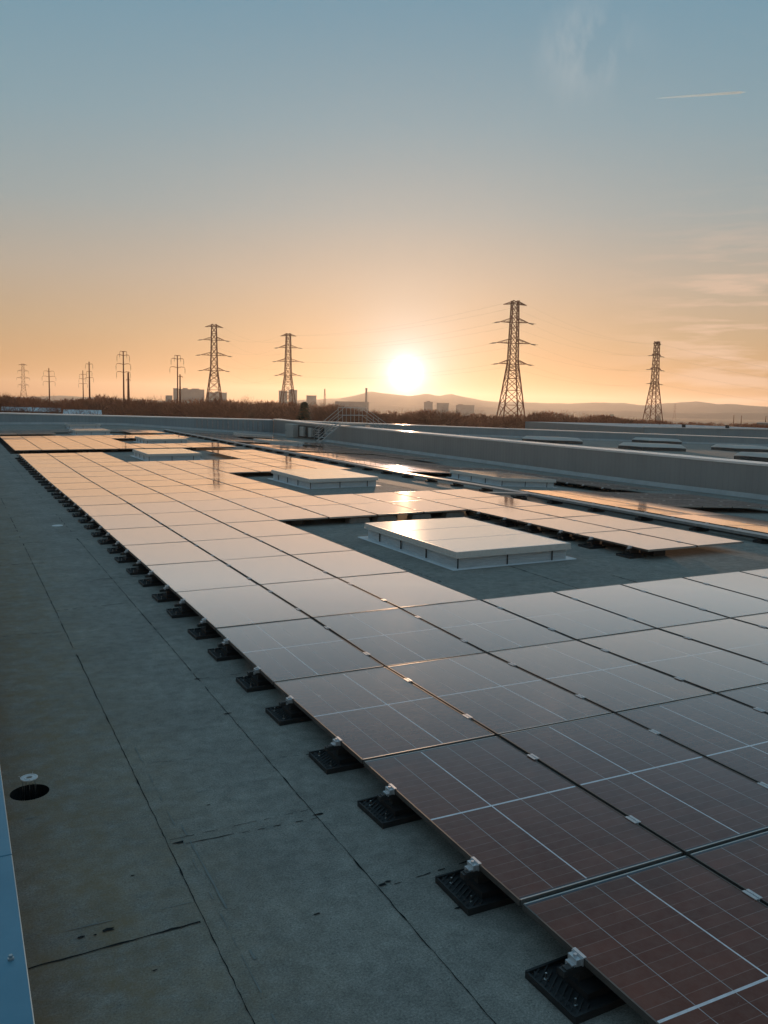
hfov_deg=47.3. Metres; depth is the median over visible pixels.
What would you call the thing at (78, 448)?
solar panel
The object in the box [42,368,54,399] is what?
power pole
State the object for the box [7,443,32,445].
solar panel
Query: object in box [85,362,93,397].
power pole
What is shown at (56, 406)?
bare tree
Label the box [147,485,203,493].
solar panel
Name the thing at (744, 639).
solar panel
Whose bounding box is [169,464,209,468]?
solar panel
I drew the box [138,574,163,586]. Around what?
panel support
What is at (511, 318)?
electricity pylon
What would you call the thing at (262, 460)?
solar panel
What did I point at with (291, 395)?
apartment block
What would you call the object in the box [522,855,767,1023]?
solar panel
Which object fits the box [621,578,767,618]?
solar panel
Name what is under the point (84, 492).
solar panel
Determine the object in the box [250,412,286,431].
bare tree
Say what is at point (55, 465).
solar panel
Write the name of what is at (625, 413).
hills
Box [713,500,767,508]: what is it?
solar panel
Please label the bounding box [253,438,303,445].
skylight
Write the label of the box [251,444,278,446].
solar panel
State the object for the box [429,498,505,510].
solar panel
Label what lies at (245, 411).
bare tree
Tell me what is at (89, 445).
solar panel
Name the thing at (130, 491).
solar panel
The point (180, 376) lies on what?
power pole
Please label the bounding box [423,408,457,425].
bare tree
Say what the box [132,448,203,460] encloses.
skylight
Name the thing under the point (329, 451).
solar panel
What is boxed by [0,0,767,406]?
sky
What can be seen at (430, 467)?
solar panel
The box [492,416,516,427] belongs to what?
bare tree
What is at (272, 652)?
solar panel
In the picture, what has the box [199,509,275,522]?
solar panel
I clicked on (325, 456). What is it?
solar panel
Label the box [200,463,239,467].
solar panel
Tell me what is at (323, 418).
bare tree
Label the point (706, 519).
solar panel
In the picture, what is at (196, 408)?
bare tree
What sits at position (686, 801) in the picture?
solar panel
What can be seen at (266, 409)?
bare tree
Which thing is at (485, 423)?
bare tree
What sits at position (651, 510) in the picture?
solar panel
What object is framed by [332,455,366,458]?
solar panel
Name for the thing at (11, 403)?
bare tree
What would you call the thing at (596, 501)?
solar panel
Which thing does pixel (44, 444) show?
solar panel
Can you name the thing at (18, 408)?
shed
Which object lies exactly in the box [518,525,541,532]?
panel support
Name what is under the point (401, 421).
bare tree
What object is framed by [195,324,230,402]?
electricity pylon
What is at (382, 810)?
panel support
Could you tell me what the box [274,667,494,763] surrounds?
solar panel
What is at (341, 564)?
solar panel
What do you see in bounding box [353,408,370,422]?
bare tree
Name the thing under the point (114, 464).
solar panel
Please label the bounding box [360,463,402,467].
solar panel
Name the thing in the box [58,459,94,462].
solar panel
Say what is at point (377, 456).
solar panel
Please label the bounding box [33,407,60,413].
shed
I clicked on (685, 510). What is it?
solar panel
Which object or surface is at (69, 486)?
solar panel
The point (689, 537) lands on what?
solar panel
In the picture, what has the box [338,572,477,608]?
solar panel
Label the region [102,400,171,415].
bare tree
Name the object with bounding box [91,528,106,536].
panel support
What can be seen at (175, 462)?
solar panel
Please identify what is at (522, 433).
end wall
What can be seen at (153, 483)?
solar panel
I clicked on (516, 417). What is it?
bare tree
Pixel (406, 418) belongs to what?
bare tree
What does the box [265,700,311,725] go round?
panel support
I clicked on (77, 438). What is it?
solar panel
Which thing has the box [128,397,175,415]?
bare tree
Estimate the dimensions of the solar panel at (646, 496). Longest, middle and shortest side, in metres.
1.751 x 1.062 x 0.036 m
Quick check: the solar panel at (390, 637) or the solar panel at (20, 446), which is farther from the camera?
the solar panel at (20, 446)
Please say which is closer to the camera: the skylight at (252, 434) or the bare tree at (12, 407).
the skylight at (252, 434)
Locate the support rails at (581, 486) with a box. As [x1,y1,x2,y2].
[555,482,649,491]
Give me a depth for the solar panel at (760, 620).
9.52 m
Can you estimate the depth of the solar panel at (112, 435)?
48.79 m
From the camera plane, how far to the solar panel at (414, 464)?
34.99 m
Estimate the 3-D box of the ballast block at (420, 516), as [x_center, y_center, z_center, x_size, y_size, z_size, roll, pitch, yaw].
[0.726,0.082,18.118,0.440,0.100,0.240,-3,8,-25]
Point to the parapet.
(16, 1006)
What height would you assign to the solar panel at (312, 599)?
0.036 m
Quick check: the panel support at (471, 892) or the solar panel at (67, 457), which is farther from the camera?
the solar panel at (67, 457)
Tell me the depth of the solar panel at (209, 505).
18.63 m
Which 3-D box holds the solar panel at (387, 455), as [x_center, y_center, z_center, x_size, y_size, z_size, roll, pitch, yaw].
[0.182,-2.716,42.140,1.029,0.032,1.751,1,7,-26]
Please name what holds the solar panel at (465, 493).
on the support rails at (297, 522)
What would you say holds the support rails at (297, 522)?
on the flat roof at (198, 834)
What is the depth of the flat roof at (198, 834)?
5.17 m
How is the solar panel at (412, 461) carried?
on the flat roof at (198, 834)
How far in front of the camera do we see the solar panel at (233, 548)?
13.43 m
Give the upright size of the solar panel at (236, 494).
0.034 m
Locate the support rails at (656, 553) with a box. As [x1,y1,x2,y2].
[490,516,664,555]
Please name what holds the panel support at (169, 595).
on the flat roof at (198, 834)
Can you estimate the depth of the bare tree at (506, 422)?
165.56 m
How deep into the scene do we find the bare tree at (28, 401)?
208.09 m
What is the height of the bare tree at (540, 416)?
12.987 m
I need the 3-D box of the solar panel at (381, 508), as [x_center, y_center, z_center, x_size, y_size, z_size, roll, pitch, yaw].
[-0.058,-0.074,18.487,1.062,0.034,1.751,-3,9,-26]
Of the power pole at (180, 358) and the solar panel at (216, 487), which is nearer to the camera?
the solar panel at (216, 487)
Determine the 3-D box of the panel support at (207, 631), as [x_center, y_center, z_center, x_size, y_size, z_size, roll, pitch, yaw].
[-1.853,1.226,9.233,0.350,0.127,0.330,-3,9,-28]
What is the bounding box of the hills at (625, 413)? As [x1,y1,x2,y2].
[317,404,767,419]
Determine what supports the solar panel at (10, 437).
on the panel support
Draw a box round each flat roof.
[0,424,767,1023]
[475,436,767,461]
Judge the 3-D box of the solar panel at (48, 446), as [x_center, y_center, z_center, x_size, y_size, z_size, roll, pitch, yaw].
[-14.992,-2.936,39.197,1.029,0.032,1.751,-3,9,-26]
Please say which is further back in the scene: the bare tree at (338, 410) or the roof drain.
the bare tree at (338, 410)
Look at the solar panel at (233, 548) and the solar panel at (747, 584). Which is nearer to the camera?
the solar panel at (747, 584)
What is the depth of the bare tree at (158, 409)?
195.84 m
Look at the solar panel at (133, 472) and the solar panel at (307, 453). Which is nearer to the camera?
the solar panel at (133, 472)
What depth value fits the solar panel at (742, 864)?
4.50 m
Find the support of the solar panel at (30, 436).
on the flat roof at (198, 834)
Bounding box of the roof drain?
[18,772,37,800]
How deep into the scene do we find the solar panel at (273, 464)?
30.36 m
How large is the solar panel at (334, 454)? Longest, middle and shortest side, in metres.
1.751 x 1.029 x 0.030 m
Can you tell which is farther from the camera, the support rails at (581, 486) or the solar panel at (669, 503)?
the support rails at (581, 486)
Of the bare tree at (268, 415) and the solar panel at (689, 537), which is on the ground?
the bare tree at (268, 415)
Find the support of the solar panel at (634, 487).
on the support rails at (581, 486)
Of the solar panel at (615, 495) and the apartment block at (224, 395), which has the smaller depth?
the solar panel at (615, 495)
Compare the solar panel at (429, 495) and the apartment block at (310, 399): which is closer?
the solar panel at (429, 495)
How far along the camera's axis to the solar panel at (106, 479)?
24.42 m
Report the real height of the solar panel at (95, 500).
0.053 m
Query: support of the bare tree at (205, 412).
on the ground
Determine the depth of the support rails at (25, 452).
38.13 m
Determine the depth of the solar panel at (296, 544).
13.87 m
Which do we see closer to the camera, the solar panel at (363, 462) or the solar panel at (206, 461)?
the solar panel at (206, 461)
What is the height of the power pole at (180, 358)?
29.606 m
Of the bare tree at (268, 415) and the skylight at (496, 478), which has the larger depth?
the bare tree at (268, 415)
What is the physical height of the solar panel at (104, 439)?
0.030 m
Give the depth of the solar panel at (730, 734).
6.32 m
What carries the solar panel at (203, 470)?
on the support rails at (239, 474)
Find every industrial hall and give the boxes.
[335,401,368,412]
[525,422,767,437]
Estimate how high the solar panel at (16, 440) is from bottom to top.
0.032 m
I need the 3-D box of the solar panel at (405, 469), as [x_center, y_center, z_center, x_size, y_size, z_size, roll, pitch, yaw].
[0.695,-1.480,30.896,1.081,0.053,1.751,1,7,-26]
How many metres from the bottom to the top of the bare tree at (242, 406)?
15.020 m
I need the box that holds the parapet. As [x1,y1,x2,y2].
[0,769,34,1023]
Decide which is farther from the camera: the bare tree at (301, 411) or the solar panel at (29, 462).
the bare tree at (301, 411)
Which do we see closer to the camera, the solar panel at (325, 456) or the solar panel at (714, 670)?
the solar panel at (714, 670)
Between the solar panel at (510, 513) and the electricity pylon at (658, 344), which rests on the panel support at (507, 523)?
the solar panel at (510, 513)
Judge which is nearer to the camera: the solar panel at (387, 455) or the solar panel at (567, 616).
the solar panel at (567, 616)
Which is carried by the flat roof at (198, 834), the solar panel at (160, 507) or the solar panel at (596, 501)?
the solar panel at (160, 507)
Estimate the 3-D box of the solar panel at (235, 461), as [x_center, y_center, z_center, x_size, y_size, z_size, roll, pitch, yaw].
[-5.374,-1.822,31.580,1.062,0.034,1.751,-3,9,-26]
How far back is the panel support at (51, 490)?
22.61 m
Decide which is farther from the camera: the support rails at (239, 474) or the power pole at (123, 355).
the power pole at (123, 355)
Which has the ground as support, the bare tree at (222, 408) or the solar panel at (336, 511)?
the bare tree at (222, 408)
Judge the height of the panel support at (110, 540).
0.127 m
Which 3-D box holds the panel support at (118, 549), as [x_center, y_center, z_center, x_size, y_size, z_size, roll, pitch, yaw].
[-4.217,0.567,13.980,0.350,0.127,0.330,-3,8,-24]
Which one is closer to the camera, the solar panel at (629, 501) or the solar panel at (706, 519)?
the solar panel at (706, 519)
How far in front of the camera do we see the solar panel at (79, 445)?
39.69 m
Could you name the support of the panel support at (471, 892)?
on the flat roof at (198, 834)
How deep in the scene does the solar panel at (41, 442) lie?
41.94 m
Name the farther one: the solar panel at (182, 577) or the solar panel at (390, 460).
the solar panel at (390, 460)
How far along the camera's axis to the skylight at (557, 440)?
70.13 m
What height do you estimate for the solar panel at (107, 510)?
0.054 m
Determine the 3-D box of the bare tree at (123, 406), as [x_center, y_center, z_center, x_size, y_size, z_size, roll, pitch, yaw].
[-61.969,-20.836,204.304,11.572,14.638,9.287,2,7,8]
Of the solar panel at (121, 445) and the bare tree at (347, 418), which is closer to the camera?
the solar panel at (121, 445)
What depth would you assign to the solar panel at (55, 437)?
46.09 m
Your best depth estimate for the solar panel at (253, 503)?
19.07 m
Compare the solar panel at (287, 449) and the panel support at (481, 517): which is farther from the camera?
the solar panel at (287, 449)
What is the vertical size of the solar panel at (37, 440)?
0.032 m
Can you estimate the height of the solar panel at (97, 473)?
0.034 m
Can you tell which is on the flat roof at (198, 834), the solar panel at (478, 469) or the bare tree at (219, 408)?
the solar panel at (478, 469)
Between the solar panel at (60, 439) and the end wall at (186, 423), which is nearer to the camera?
the solar panel at (60, 439)
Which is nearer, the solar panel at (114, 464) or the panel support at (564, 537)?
the panel support at (564, 537)
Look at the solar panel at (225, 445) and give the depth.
40.87 m
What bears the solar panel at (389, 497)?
on the support rails at (297, 522)
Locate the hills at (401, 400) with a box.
[15,392,767,412]
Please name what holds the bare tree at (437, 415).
on the ground
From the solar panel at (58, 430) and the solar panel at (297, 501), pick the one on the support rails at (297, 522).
the solar panel at (297, 501)
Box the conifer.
[296,402,311,420]
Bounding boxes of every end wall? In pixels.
[0,412,272,434]
[296,420,767,445]
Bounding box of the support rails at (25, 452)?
[21,447,233,453]
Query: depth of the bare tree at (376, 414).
167.54 m
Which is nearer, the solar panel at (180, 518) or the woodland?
the solar panel at (180, 518)
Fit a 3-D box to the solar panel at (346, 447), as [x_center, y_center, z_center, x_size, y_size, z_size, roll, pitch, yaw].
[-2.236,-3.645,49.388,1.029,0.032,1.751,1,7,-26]
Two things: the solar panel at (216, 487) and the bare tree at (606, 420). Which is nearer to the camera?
the solar panel at (216, 487)
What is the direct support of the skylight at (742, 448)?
on the flat roof at (702, 450)
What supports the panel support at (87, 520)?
on the flat roof at (198, 834)
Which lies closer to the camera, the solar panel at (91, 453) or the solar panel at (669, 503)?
the solar panel at (669, 503)
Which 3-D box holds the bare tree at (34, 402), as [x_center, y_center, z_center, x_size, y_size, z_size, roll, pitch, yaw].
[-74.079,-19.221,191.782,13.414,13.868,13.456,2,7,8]
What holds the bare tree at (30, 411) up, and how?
on the ground
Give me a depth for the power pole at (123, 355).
312.71 m
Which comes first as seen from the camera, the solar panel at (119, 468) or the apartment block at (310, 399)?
the solar panel at (119, 468)
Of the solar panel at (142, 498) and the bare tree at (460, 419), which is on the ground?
the bare tree at (460, 419)
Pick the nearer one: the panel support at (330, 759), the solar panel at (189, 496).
the panel support at (330, 759)
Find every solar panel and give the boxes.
[0,433,16,434]
[0,436,21,437]
[4,439,26,440]
[5,441,29,442]
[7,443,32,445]
[10,445,35,447]
[12,447,40,450]
[18,453,49,456]
[21,436,41,437]
[21,456,56,460]
[26,439,49,440]
[26,460,60,464]
[29,441,53,442]
[30,463,66,467]
[32,443,57,444]
[34,467,74,473]
[35,445,61,446]
[36,432,55,433]
[38,447,67,449]
[39,472,82,478]
[44,437,67,438]
[45,477,90,483]
[48,430,66,431]
[48,439,72,440]
[48,453,80,455]
[52,441,75,442]
[52,456,86,459]
[52,482,101,489]
[56,442,80,444]
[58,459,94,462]
[59,488,112,497]
[60,444,87,446]
[63,463,101,466]
[64,447,93,449]
[66,437,89,438]
[68,495,128,506]
[69,466,110,471]
[74,440,98,441]
[76,452,107,455]
[77,471,120,476]
[78,442,104,443]
[78,504,144,516]
[82,435,104,436]
[82,455,114,458]
[83,444,109,446]
[85,476,131,482]
[89,458,124,462]
[90,446,118,449]
[90,514,162,530]
[93,438,114,439]
[94,481,144,488]
[96,440,121,441]
[97,462,134,465]
[101,435,124,436]
[102,442,127,443]
[103,466,144,470]
[104,487,159,495]
[105,526,188,546]
[108,437,130,438]
[108,444,134,445]
[113,470,156,475]
[114,446,143,448]
[116,429,134,430]
[116,494,175,503]
[123,475,170,480]
[123,542,217,566]
[127,461,165,465]
[130,501,196,513]
[132,443,159,445]
[134,480,183,486]
[137,465,177,469]
[138,430,155,431]
[138,446,166,448]
[146,511,220,526]
[146,560,257,593]
[147,469,192,474]
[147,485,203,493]
[152,443,179,444]
[158,460,195,464]
[160,445,191,447]
[160,474,207,479]
[162,492,221,501]
[166,523,250,541]
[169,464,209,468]
[173,479,224,485]
[176,443,202,444]
[176,585,309,630]
[179,499,247,510]
[181,468,225,473]
[184,445,214,447]
[186,460,223,463]
[188,484,243,491]
[191,537,287,560]
[196,473,240,478]
[199,443,223,444]
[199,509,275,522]
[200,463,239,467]
[205,450,240,453]
[207,490,265,499]
[208,444,236,446]
[209,477,263,483]
[213,467,259,472]
[216,618,383,684]
[217,453,249,456]
[217,459,256,462]
[221,555,335,584]
[224,520,310,537]
[225,439,249,441]
[226,497,295,508]
[228,483,285,489]
[229,455,267,458]
[229,463,272,466]
[231,450,262,452]
[244,440,267,442]
[244,458,282,462]
[244,467,283,471]
[245,452,277,454]
[247,489,311,496]
[250,506,327,520]
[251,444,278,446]
[254,534,352,555]
[255,455,293,458]
[259,462,301,466]
[260,578,397,618]
[262,446,290,448]
[270,458,307,461]
[270,496,339,506]
[273,448,302,450]
[274,466,315,468]
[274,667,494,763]
[288,461,328,465]
[291,550,407,577]
[296,452,325,454]
[297,449,323,451]
[298,504,376,518]
[299,447,325,449]
[306,465,351,469]
[308,454,343,457]
[313,445,340,447]
[313,608,484,667]
[314,494,382,503]
[318,450,344,452]
[320,453,348,455]
[324,457,361,460]
[332,450,365,453]
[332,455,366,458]
[334,446,358,448]
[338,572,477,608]
[341,460,378,463]
[343,454,369,456]
[343,502,422,515]
[350,458,384,461]
[355,456,389,459]
[356,492,424,501]
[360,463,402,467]
[364,455,391,457]
[364,736,682,905]
[368,461,403,464]
[372,454,403,456]
[373,459,408,462]
[377,457,411,460]
[380,467,428,472]
[385,464,427,468]
[386,456,423,459]
[387,500,466,512]
[387,653,611,737]
[390,454,423,457]
[391,462,427,465]
[394,491,462,499]
[396,460,430,463]
[401,600,573,652]
[409,468,451,473]
[410,457,443,460]
[410,465,452,469]
[415,463,451,466]
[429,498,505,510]
[430,489,501,497]
[434,466,476,470]
[458,467,501,471]
[469,496,546,506]
[469,507,559,521]
[481,468,517,471]
[482,592,655,639]
[488,640,713,713]
[500,713,767,855]
[509,472,545,475]
[512,505,600,517]
[518,518,619,534]
[519,490,585,496]
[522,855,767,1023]
[528,475,562,479]
[550,490,617,497]
[555,584,728,628]
[556,480,593,483]
[559,497,633,504]
[563,515,664,529]
[571,480,619,484]
[575,483,636,489]
[576,530,696,551]
[578,629,767,693]
[582,491,650,498]
[592,497,668,505]
[602,484,661,490]
[605,505,687,514]
[611,492,675,498]
[617,694,767,788]
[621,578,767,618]
[623,527,742,546]
[626,498,701,506]
[640,505,724,514]
[641,493,705,499]
[658,499,731,507]
[659,514,754,525]
[659,618,767,663]
[664,493,734,500]
[682,499,760,507]
[683,571,767,600]
[689,831,767,905]
[701,515,767,525]
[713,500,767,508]
[718,684,767,713]
[723,525,767,533]
[732,613,767,628]
[740,568,767,577]
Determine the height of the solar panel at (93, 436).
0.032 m
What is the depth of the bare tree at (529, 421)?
158.84 m
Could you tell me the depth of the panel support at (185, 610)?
10.02 m
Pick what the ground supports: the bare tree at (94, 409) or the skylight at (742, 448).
the bare tree at (94, 409)
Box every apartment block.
[165,395,172,402]
[173,388,178,402]
[181,388,203,402]
[207,391,226,401]
[279,391,287,402]
[288,389,296,403]
[306,395,315,410]
[424,401,432,411]
[437,403,448,414]
[456,404,474,415]
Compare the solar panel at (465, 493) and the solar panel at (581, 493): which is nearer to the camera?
the solar panel at (465, 493)
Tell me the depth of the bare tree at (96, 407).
206.88 m
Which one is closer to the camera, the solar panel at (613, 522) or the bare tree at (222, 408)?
the solar panel at (613, 522)
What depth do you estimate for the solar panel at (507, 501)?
19.83 m
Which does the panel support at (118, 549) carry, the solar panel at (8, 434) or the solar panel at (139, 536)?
the solar panel at (139, 536)
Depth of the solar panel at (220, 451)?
36.76 m
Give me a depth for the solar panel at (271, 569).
11.83 m
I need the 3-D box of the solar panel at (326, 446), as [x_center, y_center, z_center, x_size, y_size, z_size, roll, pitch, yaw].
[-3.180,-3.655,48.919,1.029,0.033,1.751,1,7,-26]
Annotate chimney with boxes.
[365,388,367,411]
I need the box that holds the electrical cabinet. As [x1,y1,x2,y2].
[285,424,299,437]
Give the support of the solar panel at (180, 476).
on the flat roof at (198, 834)
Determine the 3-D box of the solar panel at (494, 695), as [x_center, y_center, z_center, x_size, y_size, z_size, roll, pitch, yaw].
[0.862,1.453,7.176,1.062,0.034,1.751,-3,8,-26]
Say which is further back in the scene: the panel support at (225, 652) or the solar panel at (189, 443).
the solar panel at (189, 443)
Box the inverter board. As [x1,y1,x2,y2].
[298,425,323,439]
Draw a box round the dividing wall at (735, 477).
[273,419,767,499]
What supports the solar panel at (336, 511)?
on the support rails at (297, 522)
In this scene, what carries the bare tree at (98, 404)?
on the ground
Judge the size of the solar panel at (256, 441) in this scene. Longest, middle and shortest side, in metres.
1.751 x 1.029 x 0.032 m
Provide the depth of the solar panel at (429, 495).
20.93 m
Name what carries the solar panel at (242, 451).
on the flat roof at (198, 834)
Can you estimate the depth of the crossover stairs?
59.08 m
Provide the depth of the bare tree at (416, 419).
167.15 m
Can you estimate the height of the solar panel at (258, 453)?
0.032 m
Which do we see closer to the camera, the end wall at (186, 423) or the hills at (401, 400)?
the end wall at (186, 423)
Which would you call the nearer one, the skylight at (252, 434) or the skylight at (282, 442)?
the skylight at (282, 442)
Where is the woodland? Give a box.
[0,393,767,427]
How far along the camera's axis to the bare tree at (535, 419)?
210.56 m
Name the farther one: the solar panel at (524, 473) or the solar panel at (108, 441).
the solar panel at (108, 441)
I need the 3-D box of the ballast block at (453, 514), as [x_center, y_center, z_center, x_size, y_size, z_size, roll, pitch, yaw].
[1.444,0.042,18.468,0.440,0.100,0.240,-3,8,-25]
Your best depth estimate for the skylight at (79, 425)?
60.37 m
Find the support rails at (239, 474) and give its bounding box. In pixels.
[230,472,260,476]
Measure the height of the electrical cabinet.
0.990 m
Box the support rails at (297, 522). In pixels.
[286,511,469,524]
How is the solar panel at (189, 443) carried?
on the support rails at (25, 452)
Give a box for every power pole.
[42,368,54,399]
[78,370,87,399]
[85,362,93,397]
[116,351,130,404]
[126,372,130,403]
[170,355,183,399]
[179,374,182,402]
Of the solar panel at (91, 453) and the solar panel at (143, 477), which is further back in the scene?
the solar panel at (91, 453)
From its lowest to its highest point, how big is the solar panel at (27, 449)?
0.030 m
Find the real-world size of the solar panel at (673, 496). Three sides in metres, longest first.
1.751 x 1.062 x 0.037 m
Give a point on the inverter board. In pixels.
(309, 432)
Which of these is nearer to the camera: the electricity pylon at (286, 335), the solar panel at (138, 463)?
the solar panel at (138, 463)
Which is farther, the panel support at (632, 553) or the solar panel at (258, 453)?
the solar panel at (258, 453)
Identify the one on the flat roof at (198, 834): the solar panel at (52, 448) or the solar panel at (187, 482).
the solar panel at (187, 482)
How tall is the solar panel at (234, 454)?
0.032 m
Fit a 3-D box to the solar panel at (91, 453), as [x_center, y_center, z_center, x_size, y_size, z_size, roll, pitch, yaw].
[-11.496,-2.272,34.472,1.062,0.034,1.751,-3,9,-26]
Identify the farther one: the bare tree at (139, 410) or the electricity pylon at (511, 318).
the electricity pylon at (511, 318)
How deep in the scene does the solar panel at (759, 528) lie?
17.33 m
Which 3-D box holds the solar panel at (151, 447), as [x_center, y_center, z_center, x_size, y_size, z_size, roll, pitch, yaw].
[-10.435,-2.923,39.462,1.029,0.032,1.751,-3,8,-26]
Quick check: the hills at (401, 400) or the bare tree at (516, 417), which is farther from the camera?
the hills at (401, 400)
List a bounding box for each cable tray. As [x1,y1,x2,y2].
[163,429,767,543]
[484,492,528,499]
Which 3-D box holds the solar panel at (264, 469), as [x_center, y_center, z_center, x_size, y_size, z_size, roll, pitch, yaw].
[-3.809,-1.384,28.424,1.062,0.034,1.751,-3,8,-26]
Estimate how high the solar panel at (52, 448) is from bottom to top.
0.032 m
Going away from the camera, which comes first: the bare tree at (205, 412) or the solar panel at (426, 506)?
the solar panel at (426, 506)
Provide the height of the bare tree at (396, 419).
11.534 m
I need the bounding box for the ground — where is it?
[109,411,767,428]
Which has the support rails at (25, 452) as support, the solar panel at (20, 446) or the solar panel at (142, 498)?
the solar panel at (20, 446)
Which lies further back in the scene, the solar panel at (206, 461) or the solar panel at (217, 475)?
the solar panel at (206, 461)
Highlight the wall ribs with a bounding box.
[196,419,263,431]
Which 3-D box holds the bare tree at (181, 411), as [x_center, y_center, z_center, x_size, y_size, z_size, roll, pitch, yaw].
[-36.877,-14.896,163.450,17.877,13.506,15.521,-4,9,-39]
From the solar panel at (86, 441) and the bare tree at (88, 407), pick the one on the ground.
the bare tree at (88, 407)
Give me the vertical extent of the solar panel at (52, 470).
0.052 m
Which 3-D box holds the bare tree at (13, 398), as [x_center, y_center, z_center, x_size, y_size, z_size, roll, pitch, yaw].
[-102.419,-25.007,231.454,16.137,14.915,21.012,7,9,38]
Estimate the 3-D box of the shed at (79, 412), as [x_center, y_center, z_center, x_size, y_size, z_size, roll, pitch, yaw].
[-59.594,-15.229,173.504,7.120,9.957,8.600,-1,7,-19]
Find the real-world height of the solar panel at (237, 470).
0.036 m
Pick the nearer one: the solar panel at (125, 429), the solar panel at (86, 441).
the solar panel at (86, 441)
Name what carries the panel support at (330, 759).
on the flat roof at (198, 834)
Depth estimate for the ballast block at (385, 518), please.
17.67 m
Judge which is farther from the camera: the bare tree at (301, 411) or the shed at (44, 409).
the bare tree at (301, 411)
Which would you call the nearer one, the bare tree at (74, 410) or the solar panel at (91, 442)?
the solar panel at (91, 442)
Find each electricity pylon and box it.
[16,364,27,395]
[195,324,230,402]
[273,333,304,404]
[489,300,535,426]
[642,341,662,422]
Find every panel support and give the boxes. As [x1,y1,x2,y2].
[41,480,49,485]
[47,486,56,491]
[53,493,64,498]
[58,497,69,502]
[62,501,73,506]
[66,505,78,511]
[72,510,84,516]
[78,516,90,523]
[84,521,98,529]
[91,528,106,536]
[97,535,115,544]
[107,544,125,553]
[114,552,137,562]
[126,563,148,574]
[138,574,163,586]
[152,589,180,602]
[166,603,198,618]
[188,623,220,639]
[208,643,243,661]
[236,671,275,692]
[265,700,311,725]
[309,744,363,774]
[357,793,421,828]
[435,869,514,915]
[469,514,490,520]
[494,520,516,526]
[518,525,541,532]
[525,954,626,1023]
[549,533,574,540]
[578,540,605,548]
[616,549,645,558]
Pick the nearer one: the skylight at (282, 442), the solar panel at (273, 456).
the solar panel at (273, 456)
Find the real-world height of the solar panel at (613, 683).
0.037 m
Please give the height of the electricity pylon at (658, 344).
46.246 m
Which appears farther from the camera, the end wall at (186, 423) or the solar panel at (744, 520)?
the end wall at (186, 423)
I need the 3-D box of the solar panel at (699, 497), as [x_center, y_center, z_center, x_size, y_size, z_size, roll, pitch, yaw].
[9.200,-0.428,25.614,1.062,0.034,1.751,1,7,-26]
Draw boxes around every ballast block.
[345,517,369,522]
[372,515,396,521]
[407,513,430,519]
[441,511,463,517]
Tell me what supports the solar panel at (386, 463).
on the flat roof at (198, 834)
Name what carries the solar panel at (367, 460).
on the flat roof at (198, 834)
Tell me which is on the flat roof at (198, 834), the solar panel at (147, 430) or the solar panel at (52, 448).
the solar panel at (147, 430)
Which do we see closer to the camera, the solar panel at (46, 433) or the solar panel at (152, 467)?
the solar panel at (152, 467)
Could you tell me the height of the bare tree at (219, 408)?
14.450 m
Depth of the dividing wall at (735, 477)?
37.18 m
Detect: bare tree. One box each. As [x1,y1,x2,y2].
[0,392,32,406]
[0,393,16,411]
[0,400,39,412]
[1,392,31,412]
[2,394,22,412]
[4,397,66,413]
[15,396,49,411]
[16,397,40,410]
[32,395,68,413]
[47,403,93,413]
[61,399,110,414]
[67,398,108,409]
[79,402,106,414]
[84,402,147,415]
[85,395,109,410]
[87,396,122,414]
[101,397,135,414]
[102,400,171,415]
[106,398,156,415]
[106,404,127,414]
[117,397,142,415]
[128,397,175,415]
[128,403,155,415]
[133,401,176,416]
[134,396,200,416]
[154,397,229,417]
[179,397,221,417]
[182,394,236,417]
[184,397,227,417]
[194,398,243,417]
[206,401,249,417]
[225,402,255,418]
[227,394,264,418]
[241,406,266,418]
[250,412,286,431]
[253,401,282,418]
[253,407,295,432]
[260,404,295,423]
[274,403,349,420]
[286,404,316,420]
[292,402,350,421]
[305,404,365,422]
[306,403,338,420]
[306,412,337,421]
[310,399,363,422]
[349,408,396,423]
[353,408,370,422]
[365,412,396,423]
[365,412,397,423]
[374,411,426,424]
[385,409,424,424]
[385,411,413,423]
[392,406,447,425]
[398,410,434,424]
[416,407,472,425]
[417,410,453,424]
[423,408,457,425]
[445,411,477,425]
[450,416,488,426]
[456,415,504,426]
[458,410,492,426]
[480,415,537,427]
[486,413,514,427]
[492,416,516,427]
[500,413,558,428]
[511,411,559,427]
[526,408,556,421]
[549,408,575,421]
[557,412,586,422]
[593,413,617,422]
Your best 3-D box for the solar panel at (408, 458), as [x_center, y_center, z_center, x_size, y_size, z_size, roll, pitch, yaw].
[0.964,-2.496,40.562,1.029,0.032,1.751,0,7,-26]
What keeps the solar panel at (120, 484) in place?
on the flat roof at (198, 834)
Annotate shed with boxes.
[1,407,31,412]
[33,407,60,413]
[63,409,101,414]
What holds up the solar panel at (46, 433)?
on the flat roof at (198, 834)
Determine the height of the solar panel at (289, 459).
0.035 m
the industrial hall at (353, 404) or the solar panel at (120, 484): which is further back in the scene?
the industrial hall at (353, 404)
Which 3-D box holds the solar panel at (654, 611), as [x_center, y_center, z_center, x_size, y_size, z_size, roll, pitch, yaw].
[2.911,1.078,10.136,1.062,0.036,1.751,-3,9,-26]
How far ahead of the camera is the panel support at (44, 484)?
24.20 m
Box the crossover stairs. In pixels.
[313,407,388,442]
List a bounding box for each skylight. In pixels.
[64,423,100,428]
[69,428,111,434]
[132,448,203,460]
[133,436,187,443]
[234,432,272,438]
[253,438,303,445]
[267,468,379,488]
[358,517,575,570]
[448,470,556,487]
[522,436,582,443]
[618,442,685,451]
[632,437,681,443]
[711,444,767,451]
[734,452,767,461]
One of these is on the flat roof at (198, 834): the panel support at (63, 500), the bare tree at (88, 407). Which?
the panel support at (63, 500)
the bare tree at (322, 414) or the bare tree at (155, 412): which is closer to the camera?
the bare tree at (322, 414)

